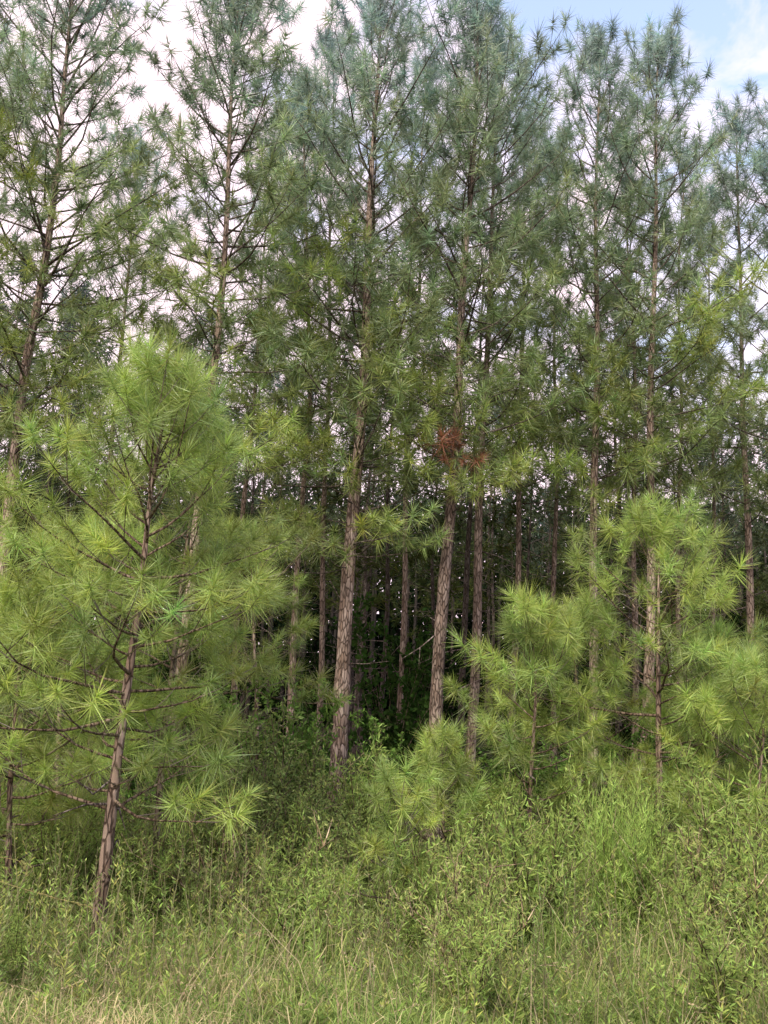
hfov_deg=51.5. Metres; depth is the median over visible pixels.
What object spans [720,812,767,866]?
weed clump
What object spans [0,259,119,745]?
pine tree
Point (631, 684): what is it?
understory bush
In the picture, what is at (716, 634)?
young pine
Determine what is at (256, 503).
pine tree
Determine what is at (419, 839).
weed clump
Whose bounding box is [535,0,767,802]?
pine tree
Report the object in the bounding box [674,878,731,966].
feathery weed
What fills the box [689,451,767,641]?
pine tree
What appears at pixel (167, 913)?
weed clump
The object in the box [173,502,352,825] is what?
young pine
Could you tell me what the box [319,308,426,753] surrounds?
pine tree
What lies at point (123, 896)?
weed clump
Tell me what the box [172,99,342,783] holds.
pine tree
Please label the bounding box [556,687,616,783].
understory bush
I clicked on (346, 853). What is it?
shrub
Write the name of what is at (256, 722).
shrub
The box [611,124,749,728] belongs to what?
pine tree
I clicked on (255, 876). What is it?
weed clump
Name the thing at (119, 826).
weed clump
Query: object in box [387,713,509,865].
young pine
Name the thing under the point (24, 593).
young pine
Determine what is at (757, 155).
pine tree
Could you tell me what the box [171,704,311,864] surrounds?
shrub
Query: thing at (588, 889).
feathery weed
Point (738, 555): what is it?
pine tree
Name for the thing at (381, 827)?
shrub
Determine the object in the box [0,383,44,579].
pine tree
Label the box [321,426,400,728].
pine tree
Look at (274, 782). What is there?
shrub
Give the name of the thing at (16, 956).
weed clump
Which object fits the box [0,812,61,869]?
shrub
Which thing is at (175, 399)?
young pine
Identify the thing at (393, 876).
weed clump
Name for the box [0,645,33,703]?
understory bush
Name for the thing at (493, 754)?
understory bush
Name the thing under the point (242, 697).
pine tree
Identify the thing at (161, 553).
pine tree
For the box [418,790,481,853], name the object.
shrub
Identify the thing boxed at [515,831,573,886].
weed clump
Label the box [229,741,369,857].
shrub
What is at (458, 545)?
pine tree
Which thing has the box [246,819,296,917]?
shrub
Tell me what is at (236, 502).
pine tree
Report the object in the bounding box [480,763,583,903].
weed clump
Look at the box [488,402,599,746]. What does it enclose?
pine tree
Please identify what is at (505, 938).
weed clump
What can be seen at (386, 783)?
young pine
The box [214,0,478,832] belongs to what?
pine tree
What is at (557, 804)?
shrub
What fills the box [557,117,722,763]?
pine tree
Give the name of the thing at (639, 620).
pine tree
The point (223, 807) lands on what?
weed clump
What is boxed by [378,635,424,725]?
understory bush
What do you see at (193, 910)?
feathery weed
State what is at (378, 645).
distant forest
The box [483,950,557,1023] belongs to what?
weed clump
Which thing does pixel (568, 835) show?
weed clump
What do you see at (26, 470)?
pine tree
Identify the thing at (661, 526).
young pine
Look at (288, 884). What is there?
shrub
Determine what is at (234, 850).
weed clump
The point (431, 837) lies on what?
shrub
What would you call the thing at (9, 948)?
weed clump
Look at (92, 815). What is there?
weed clump
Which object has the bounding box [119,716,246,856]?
shrub
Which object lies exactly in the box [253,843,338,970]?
weed clump
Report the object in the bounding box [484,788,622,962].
weed clump
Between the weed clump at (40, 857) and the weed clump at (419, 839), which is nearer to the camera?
the weed clump at (40, 857)
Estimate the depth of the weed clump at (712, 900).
5.59 m
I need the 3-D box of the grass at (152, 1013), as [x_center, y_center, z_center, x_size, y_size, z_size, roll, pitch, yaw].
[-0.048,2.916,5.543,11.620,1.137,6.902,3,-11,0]
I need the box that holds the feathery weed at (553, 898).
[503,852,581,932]
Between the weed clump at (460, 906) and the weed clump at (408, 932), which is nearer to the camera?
the weed clump at (460, 906)
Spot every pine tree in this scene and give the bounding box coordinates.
[0,0,70,469]
[0,0,205,702]
[0,228,87,561]
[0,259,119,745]
[0,283,158,719]
[0,298,47,573]
[0,327,30,565]
[0,333,46,592]
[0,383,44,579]
[0,443,66,710]
[7,281,113,726]
[9,438,81,699]
[15,385,118,661]
[16,108,219,786]
[23,416,104,646]
[60,407,134,714]
[66,0,362,824]
[78,419,138,699]
[85,361,185,728]
[112,351,187,706]
[115,468,180,670]
[121,303,253,681]
[126,454,190,686]
[138,374,241,730]
[155,331,243,716]
[162,397,270,740]
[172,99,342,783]
[176,404,273,714]
[194,481,241,702]
[211,331,301,730]
[213,32,397,735]
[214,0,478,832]
[224,420,288,703]
[225,351,337,762]
[230,372,300,722]
[257,427,336,710]
[261,363,361,731]
[268,0,410,755]
[290,466,362,671]
[292,281,434,770]
[314,0,601,841]
[315,244,463,764]
[316,415,398,728]
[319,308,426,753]
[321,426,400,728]
[325,391,425,748]
[330,24,521,796]
[380,342,492,691]
[383,477,436,647]
[391,343,506,748]
[393,454,484,629]
[394,207,556,760]
[395,10,580,813]
[408,83,636,774]
[414,432,496,725]
[453,391,546,742]
[457,385,524,733]
[464,352,589,765]
[465,116,627,776]
[482,479,549,721]
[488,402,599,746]
[507,7,720,823]
[513,484,573,649]
[525,349,639,742]
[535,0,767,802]
[537,420,613,719]
[547,342,692,714]
[556,258,702,782]
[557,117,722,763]
[582,321,670,749]
[583,456,673,742]
[597,434,662,712]
[601,412,687,689]
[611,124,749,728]
[614,347,745,751]
[637,173,767,762]
[643,441,739,707]
[660,78,767,764]
[660,469,716,735]
[667,396,767,756]
[670,412,767,760]
[672,77,767,752]
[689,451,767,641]
[704,449,767,631]
[705,458,767,651]
[731,420,767,626]
[732,343,767,574]
[733,422,767,637]
[755,440,767,614]
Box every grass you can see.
[0,827,767,1023]
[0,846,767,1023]
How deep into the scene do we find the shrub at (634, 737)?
9.38 m
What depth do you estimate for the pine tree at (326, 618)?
32.26 m
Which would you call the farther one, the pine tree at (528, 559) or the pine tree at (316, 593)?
the pine tree at (316, 593)
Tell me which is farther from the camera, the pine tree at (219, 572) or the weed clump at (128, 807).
the pine tree at (219, 572)
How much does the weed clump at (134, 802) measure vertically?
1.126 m
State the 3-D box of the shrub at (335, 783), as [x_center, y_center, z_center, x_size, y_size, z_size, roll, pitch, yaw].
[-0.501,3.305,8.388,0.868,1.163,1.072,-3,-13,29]
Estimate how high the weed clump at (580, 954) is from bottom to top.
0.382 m
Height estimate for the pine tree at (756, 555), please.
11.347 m
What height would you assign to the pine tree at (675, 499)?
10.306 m
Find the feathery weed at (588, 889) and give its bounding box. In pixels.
[575,819,631,966]
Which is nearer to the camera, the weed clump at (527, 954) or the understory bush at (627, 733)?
the weed clump at (527, 954)
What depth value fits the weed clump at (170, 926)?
5.75 m
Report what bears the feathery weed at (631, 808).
on the ground at (484, 751)
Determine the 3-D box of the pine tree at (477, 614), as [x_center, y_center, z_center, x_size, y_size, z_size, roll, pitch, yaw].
[1.528,-2.107,13.193,3.417,14.576,3.502,-2,-12,22]
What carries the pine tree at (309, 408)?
on the ground at (484, 751)
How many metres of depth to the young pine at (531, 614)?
7.92 m
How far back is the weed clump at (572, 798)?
7.85 m
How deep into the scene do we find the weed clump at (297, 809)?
6.58 m
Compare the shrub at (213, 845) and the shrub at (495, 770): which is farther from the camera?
the shrub at (495, 770)
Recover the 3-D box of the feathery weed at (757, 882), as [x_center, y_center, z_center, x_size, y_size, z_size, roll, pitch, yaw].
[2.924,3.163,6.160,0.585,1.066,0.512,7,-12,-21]
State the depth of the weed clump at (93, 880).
6.83 m
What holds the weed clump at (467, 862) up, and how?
on the ground at (484, 751)
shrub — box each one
[0,738,18,848]
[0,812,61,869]
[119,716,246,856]
[130,851,257,940]
[136,787,221,890]
[157,776,272,909]
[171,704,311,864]
[172,761,327,899]
[175,697,374,864]
[178,666,297,816]
[208,767,348,879]
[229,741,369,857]
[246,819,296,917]
[248,807,412,918]
[250,865,321,923]
[267,678,354,825]
[289,792,406,906]
[312,773,382,859]
[342,708,429,834]
[349,801,432,876]
[374,830,450,921]
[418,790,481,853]
[437,783,525,892]
[443,720,566,857]
[446,855,501,917]
[455,822,549,884]
[502,791,588,882]
[516,770,610,868]
[529,744,625,863]
[603,731,671,837]
[613,779,665,854]
[638,786,742,875]
[639,721,766,841]
[712,827,767,891]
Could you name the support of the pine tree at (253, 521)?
on the ground at (484, 751)
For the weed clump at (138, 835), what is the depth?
7.38 m
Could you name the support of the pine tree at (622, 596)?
on the ground at (484, 751)
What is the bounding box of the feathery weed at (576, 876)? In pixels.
[555,827,588,926]
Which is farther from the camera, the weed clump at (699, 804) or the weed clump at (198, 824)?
the weed clump at (198, 824)
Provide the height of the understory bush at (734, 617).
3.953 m
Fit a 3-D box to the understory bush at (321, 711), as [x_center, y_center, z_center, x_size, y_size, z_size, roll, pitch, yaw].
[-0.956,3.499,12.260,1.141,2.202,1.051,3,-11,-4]
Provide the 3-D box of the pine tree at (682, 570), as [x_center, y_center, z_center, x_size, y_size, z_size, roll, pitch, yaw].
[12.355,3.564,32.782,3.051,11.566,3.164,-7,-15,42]
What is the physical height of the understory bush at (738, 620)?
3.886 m
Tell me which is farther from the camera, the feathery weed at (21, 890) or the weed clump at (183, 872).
the weed clump at (183, 872)
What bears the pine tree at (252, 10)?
on the ground at (484, 751)
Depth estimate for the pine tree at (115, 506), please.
32.58 m
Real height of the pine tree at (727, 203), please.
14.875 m
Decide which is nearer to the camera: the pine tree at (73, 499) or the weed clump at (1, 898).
the weed clump at (1, 898)
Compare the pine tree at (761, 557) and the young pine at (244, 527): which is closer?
the young pine at (244, 527)
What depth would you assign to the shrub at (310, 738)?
9.16 m
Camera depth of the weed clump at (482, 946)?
3.94 m
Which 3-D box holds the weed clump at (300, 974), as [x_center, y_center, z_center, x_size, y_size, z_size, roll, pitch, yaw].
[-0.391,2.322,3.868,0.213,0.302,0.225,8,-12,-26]
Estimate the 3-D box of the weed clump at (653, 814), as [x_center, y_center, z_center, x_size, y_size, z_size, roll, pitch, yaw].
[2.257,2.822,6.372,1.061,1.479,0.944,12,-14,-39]
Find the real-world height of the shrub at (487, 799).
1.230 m
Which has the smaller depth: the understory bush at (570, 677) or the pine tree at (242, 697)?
the pine tree at (242, 697)
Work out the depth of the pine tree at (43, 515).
33.04 m
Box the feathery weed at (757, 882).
[733,854,767,915]
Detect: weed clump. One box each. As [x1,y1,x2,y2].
[0,758,109,923]
[0,776,40,878]
[0,808,85,921]
[0,819,37,891]
[0,831,45,934]
[0,877,13,900]
[0,899,49,982]
[0,923,34,978]
[1,816,53,851]
[12,785,129,925]
[48,808,142,913]
[60,804,194,943]
[61,828,117,902]
[67,792,172,890]
[72,785,152,895]
[87,769,156,855]
[92,879,166,940]
[110,881,143,918]
[113,823,205,916]
[115,774,338,942]
[117,918,170,963]
[144,888,185,939]
[148,907,198,952]
[157,807,268,915]
[166,842,220,930]
[178,799,226,854]
[188,868,322,959]
[189,774,269,834]
[208,863,337,960]
[218,845,341,968]
[223,853,291,902]
[233,908,281,965]
[250,790,376,911]
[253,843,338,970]
[280,953,324,1015]
[294,824,356,882]
[295,723,427,871]
[297,882,373,982]
[317,899,370,972]
[321,866,387,947]
[324,901,408,970]
[339,804,401,924]
[356,837,416,931]
[376,839,438,967]
[383,867,445,979]
[384,835,570,1011]
[386,838,544,946]
[387,804,531,984]
[394,814,502,921]
[405,815,441,864]
[407,803,488,918]
[413,875,526,1023]
[419,916,497,971]
[425,886,516,1015]
[466,790,591,971]
[475,907,526,981]
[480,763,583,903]
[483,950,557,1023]
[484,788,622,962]
[496,949,532,1012]
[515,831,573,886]
[524,802,587,878]
[550,926,607,983]
[551,779,632,876]
[555,977,608,1023]
[588,802,728,961]
[602,862,653,938]
[609,771,730,921]
[622,789,739,872]
[630,984,672,1023]
[638,820,715,879]
[640,727,767,903]
[641,861,767,1023]
[643,812,767,970]
[654,845,730,964]
[663,806,743,893]
[674,796,767,975]
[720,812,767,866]
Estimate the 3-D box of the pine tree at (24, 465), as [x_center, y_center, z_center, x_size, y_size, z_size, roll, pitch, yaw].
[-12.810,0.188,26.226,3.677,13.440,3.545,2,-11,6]
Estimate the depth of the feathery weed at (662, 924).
5.71 m
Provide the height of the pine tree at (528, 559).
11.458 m
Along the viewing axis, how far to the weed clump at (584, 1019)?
3.95 m
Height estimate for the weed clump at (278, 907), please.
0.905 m
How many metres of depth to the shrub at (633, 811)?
8.13 m
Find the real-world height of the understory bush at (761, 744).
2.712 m
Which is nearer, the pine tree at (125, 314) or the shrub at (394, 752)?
the shrub at (394, 752)
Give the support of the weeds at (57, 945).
on the ground at (484, 751)
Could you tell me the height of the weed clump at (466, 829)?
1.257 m
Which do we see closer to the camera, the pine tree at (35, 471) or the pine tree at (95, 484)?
the pine tree at (35, 471)
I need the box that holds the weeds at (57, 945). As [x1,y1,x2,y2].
[0,750,767,1023]
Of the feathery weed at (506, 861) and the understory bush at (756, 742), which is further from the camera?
the understory bush at (756, 742)
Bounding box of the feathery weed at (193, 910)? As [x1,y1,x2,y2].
[170,870,230,955]
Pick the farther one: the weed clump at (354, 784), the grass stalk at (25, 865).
the weed clump at (354, 784)
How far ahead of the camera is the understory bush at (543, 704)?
20.25 m
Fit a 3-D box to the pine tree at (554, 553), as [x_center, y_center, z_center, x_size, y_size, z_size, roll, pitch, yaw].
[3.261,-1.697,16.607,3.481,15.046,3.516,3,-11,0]
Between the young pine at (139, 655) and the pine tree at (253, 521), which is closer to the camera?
the young pine at (139, 655)
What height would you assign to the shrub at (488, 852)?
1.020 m
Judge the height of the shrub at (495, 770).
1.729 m
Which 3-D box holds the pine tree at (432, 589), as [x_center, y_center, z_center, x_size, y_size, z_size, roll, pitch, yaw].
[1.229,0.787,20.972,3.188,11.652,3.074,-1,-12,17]
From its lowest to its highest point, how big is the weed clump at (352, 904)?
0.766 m
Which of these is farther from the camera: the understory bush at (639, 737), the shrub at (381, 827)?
the understory bush at (639, 737)
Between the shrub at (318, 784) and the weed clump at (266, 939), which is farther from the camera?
the shrub at (318, 784)
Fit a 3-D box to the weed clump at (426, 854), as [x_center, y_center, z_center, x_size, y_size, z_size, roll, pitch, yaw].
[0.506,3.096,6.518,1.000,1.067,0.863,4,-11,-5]
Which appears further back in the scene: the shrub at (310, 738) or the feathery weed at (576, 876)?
the shrub at (310, 738)
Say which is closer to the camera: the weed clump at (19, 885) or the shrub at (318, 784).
the weed clump at (19, 885)
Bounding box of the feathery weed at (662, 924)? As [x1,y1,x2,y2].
[636,860,685,977]
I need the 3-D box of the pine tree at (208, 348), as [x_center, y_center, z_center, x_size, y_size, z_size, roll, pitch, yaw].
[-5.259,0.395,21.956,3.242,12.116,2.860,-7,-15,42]
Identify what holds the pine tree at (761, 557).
on the ground at (484, 751)
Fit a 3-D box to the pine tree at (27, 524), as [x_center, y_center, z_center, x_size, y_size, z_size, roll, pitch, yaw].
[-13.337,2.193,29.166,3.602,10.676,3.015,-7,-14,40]
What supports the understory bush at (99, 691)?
on the ground at (484, 751)
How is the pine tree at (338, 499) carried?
on the ground at (484, 751)
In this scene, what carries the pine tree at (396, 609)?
on the ground at (484, 751)
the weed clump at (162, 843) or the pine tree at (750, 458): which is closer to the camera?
the weed clump at (162, 843)
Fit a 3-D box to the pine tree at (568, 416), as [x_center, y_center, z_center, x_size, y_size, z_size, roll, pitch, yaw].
[2.533,-1.712,15.078,4.198,14.419,4.011,-5,-14,36]
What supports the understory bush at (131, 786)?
on the ground at (484, 751)
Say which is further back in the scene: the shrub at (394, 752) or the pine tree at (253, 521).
the pine tree at (253, 521)
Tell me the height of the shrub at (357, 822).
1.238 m
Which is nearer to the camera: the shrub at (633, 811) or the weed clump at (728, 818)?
the weed clump at (728, 818)
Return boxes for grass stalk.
[0,857,27,875]
[0,881,93,908]
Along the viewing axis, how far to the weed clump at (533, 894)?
5.49 m
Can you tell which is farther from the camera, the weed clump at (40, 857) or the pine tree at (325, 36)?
the pine tree at (325, 36)
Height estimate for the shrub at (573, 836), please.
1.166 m
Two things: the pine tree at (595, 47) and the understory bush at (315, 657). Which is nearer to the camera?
the pine tree at (595, 47)
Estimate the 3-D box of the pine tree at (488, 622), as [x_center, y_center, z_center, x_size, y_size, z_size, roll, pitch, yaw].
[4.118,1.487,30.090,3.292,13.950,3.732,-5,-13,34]
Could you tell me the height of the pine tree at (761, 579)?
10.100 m
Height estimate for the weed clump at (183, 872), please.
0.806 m
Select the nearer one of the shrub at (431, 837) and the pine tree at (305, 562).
the shrub at (431, 837)
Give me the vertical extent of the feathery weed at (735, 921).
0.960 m
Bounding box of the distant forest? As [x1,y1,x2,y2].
[0,463,767,732]
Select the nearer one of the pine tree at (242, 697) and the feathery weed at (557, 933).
the feathery weed at (557, 933)
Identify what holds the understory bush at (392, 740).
on the ground at (484, 751)
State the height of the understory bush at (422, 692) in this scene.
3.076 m
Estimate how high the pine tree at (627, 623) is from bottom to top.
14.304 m
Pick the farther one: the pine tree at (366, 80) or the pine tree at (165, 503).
the pine tree at (165, 503)
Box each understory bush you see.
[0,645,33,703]
[0,651,87,771]
[33,610,73,699]
[33,613,144,753]
[106,623,194,804]
[153,608,228,731]
[159,632,251,773]
[227,629,272,708]
[248,646,331,743]
[278,601,357,730]
[289,674,360,789]
[331,591,445,780]
[377,624,465,802]
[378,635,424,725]
[388,635,470,763]
[394,599,472,729]
[476,713,540,804]
[502,636,565,755]
[524,718,590,839]
[538,633,573,726]
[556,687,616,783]
[599,651,668,763]
[603,644,676,745]
[613,704,680,823]
[637,696,721,777]
[641,702,760,841]
[691,615,758,771]
[693,665,767,806]
[722,609,767,776]
[728,663,767,780]
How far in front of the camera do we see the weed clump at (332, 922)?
4.72 m
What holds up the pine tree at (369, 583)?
on the ground at (484, 751)
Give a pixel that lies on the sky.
(734, 33)
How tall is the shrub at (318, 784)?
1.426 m
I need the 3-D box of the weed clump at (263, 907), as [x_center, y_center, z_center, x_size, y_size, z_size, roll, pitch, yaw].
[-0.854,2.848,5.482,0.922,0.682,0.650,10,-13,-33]
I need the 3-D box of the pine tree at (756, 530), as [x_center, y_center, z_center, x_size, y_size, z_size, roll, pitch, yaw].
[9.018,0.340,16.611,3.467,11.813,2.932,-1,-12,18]
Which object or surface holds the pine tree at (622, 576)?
on the ground at (484, 751)
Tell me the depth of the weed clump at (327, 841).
6.95 m
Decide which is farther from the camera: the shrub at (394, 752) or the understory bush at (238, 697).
the understory bush at (238, 697)
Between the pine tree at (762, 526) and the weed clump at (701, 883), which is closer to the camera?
the weed clump at (701, 883)
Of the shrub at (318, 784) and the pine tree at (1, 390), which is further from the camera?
the pine tree at (1, 390)
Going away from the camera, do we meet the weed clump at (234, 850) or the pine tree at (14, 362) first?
the weed clump at (234, 850)
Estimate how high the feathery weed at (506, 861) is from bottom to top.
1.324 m
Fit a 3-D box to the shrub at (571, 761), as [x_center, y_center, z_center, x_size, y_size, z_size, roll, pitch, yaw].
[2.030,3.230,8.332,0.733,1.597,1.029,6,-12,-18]
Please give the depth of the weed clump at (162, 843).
6.88 m
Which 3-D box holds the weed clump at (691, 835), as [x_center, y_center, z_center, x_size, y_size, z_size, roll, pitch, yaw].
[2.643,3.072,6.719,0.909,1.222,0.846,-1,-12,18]
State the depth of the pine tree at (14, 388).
24.71 m
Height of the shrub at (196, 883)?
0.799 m
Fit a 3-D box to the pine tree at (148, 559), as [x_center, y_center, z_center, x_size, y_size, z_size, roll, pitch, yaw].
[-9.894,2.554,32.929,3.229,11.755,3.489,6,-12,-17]
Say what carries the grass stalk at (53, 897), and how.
on the ground at (484, 751)
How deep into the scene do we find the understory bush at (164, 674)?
24.39 m
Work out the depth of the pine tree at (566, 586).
33.12 m
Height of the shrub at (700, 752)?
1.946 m
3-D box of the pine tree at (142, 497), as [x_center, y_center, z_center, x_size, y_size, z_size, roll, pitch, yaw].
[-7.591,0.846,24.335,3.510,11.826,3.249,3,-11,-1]
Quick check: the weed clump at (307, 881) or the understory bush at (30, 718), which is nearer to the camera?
the weed clump at (307, 881)
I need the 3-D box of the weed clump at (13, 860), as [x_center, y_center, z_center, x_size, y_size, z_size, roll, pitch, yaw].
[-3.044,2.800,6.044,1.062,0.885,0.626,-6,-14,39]
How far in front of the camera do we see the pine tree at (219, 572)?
31.83 m
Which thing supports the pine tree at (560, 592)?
on the ground at (484, 751)
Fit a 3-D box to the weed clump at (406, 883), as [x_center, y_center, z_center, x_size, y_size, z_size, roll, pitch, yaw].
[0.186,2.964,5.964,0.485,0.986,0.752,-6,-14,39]
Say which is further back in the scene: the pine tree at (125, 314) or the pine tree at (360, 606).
the pine tree at (360, 606)
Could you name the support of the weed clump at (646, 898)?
on the ground at (484, 751)
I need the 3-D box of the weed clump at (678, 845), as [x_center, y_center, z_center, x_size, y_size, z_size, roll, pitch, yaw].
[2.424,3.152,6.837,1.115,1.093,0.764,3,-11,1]
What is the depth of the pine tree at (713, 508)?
16.99 m
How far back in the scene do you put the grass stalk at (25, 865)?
4.69 m
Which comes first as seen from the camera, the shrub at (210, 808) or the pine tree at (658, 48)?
the shrub at (210, 808)
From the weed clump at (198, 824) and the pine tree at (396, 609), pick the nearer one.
the weed clump at (198, 824)
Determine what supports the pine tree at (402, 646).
on the ground at (484, 751)
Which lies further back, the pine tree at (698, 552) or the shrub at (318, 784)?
the pine tree at (698, 552)
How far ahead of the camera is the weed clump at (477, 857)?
5.54 m
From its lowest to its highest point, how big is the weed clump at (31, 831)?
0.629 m
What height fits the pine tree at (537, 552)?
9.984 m
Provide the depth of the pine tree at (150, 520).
26.27 m
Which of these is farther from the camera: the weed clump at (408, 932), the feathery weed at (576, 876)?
the feathery weed at (576, 876)
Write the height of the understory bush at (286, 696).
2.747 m
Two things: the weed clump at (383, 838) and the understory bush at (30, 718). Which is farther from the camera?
the understory bush at (30, 718)
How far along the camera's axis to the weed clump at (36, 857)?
6.42 m
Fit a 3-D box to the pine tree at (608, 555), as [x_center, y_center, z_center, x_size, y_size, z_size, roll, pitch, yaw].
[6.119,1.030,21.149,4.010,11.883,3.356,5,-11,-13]
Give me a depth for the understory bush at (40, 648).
26.07 m
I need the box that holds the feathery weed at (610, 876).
[561,750,676,968]
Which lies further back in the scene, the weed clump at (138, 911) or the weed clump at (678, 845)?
the weed clump at (678, 845)
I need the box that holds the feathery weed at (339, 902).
[309,873,353,934]
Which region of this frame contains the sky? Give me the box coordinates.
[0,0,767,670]
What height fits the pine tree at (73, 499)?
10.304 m
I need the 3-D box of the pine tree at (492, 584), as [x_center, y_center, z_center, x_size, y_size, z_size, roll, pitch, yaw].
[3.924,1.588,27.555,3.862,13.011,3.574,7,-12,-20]
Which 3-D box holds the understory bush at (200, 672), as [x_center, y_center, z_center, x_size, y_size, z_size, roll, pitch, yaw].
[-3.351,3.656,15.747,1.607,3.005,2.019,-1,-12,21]
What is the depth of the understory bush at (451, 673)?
16.02 m
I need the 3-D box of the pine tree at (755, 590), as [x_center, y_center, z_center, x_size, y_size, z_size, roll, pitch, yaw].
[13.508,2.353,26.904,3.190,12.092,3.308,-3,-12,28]
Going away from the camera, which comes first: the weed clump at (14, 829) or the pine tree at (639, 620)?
the weed clump at (14, 829)
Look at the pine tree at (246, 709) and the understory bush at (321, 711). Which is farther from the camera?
the pine tree at (246, 709)
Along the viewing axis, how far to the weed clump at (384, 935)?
5.22 m
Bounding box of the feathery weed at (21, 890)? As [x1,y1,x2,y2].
[0,866,37,931]
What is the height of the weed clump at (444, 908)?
0.875 m
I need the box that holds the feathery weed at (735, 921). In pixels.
[718,875,767,977]
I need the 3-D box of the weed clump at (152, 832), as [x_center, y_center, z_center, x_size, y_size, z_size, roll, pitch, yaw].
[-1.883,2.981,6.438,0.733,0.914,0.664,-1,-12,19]
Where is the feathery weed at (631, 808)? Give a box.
[580,751,666,952]
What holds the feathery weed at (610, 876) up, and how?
on the ground at (484, 751)
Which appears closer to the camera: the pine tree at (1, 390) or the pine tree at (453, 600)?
the pine tree at (1, 390)
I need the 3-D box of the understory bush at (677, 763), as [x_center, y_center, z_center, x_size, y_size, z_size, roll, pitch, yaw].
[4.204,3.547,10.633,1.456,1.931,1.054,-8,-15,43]
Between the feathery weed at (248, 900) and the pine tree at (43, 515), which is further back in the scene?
the pine tree at (43, 515)
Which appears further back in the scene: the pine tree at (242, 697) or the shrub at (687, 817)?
the pine tree at (242, 697)
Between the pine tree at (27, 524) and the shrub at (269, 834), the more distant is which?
the pine tree at (27, 524)
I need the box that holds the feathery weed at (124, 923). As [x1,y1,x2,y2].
[107,875,134,951]
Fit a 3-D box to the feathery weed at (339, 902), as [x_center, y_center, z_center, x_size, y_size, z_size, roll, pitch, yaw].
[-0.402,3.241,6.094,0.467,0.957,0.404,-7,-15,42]
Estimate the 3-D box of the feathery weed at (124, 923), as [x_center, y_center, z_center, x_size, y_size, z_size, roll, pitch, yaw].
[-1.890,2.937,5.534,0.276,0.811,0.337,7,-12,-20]
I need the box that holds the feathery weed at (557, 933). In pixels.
[521,898,580,982]
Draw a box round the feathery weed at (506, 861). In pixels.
[475,823,545,917]
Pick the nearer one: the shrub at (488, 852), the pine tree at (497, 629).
the shrub at (488, 852)
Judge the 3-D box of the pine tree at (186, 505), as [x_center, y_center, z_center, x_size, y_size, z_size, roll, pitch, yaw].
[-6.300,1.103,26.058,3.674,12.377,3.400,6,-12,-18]
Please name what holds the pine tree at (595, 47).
on the ground at (484, 751)
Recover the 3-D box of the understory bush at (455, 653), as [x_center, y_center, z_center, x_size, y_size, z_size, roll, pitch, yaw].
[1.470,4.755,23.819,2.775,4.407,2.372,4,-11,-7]
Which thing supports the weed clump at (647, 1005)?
on the ground at (484, 751)
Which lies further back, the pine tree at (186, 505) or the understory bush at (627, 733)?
the pine tree at (186, 505)
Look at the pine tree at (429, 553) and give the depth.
18.08 m
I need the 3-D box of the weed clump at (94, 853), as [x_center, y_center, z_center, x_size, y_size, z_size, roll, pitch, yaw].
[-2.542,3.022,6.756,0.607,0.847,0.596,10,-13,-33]
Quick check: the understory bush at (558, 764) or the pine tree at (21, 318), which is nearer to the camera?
the understory bush at (558, 764)
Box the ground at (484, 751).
[0,683,767,1023]
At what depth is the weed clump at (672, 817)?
7.95 m
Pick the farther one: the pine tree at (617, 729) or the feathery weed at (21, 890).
the pine tree at (617, 729)
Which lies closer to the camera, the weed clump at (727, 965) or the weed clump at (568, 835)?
the weed clump at (727, 965)
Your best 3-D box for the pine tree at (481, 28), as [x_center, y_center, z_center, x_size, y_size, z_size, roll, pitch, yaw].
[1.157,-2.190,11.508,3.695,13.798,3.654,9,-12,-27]
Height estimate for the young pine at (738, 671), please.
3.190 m
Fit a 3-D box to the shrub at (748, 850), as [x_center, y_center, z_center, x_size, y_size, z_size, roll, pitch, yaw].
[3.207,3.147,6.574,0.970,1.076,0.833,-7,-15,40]
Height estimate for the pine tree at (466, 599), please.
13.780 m
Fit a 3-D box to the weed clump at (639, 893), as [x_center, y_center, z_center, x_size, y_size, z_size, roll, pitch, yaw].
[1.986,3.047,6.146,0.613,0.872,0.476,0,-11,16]
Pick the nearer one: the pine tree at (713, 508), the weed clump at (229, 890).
the weed clump at (229, 890)
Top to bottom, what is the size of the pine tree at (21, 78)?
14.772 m
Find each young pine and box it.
[0,317,307,954]
[0,504,170,825]
[0,558,153,937]
[31,389,311,866]
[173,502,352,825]
[320,745,443,968]
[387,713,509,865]
[422,576,617,842]
[477,587,707,872]
[479,480,767,850]
[582,608,767,836]
[613,636,767,852]
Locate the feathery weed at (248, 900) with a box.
[242,884,287,920]
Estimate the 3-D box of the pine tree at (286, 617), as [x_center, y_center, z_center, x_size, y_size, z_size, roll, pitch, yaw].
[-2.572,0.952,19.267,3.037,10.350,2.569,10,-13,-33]
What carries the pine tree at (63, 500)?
on the ground at (484, 751)
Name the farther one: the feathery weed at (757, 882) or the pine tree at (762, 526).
the pine tree at (762, 526)
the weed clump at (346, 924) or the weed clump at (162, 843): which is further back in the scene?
the weed clump at (162, 843)
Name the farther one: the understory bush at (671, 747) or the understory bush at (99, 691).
the understory bush at (99, 691)
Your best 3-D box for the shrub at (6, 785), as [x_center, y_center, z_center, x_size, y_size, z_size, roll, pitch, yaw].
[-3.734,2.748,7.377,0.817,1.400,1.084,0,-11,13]
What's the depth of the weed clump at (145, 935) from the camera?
5.33 m
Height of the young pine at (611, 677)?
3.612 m
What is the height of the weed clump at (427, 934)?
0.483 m
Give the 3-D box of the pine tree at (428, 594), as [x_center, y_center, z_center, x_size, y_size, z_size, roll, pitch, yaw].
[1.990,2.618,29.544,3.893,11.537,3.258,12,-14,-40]

